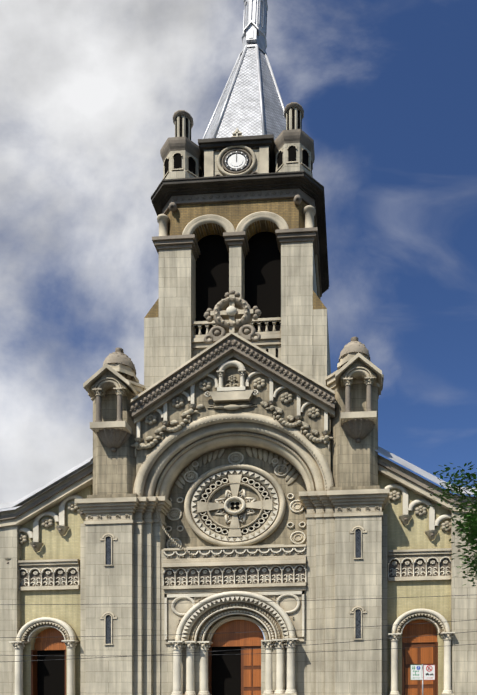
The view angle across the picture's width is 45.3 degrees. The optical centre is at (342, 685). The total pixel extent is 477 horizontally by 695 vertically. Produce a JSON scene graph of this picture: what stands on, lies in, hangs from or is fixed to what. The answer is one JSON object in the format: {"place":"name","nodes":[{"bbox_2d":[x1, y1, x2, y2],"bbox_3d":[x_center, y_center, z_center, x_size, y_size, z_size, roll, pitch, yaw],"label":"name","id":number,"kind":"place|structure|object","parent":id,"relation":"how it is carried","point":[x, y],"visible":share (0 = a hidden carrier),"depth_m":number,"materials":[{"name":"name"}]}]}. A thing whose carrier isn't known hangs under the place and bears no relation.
{"place":"outdoors","nodes":[
{"label":"outdoors","id":0,"kind":"place"},
{"bbox_2d":[0,331,476,694],"bbox_3d":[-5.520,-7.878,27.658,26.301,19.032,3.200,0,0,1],"label":"church facade","id":1,"kind":"structure","parent":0,"point":[122,561],"depth_m":27.41,"materials":[{"name":"beige stone"}]},
{"bbox_2d":[5,290,460,694],"bbox_3d":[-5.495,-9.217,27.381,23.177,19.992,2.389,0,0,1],"label":"decorative stonework","id":2,"kind":"object","parent":1,"relation":"attached to","point":[207,486],"visible":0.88,"depth_m":27.59,"materials":[{"name":"white stone"}]},
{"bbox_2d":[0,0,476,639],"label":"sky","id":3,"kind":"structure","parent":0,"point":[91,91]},
{"bbox_2d":[0,595,476,661],"bbox_3d":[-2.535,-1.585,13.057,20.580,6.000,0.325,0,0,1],"label":"overhead wires","id":4,"kind":"object","parent":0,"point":[234,632],"visible":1,"depth_m":13.06,"materials":[{"name":"black rubber"},{"name":"black plastic"}]},
{"label":"ground","id":5,"kind":"structure","parent":0,"visible":0},
{"bbox_2d":[144,102,330,388],"bbox_3d":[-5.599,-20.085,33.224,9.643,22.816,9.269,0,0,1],"label":"church tower","id":6,"kind":"structure","parent":5,"relation":"on","point":[245,217],"depth_m":29.20,"materials":[{"name":"beige stone"}]},
{"bbox_2d":[202,0,285,176],"bbox_3d":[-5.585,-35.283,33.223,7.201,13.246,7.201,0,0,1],"label":"church spire","id":7,"kind":"structure","parent":6,"relation":"on","point":[250,102],"depth_m":31.57,"materials":[{"name":"silver metal"}]},
{"bbox_2d":[427,461,476,585],"bbox_3d":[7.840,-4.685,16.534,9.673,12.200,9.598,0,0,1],"label":"tree","id":8,"kind":"object","parent":5,"relation":"on","point":[469,524],"visible":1,"depth_m":18.96,"materials":[{"name":"green plant"}]},
{"bbox_3d":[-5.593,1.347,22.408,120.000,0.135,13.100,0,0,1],"label":"pavement","id":9,"kind":"structure","parent":0,"visible":0},
{"bbox_2d":[410,664,434,694],"bbox_3d":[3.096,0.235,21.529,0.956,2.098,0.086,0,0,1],"label":"parking sign","id":10,"kind":"object","parent":9,"relation":"on","point":[422,672],"visible":1,"depth_m":21.49,"materials":[{"name":"white metal"}]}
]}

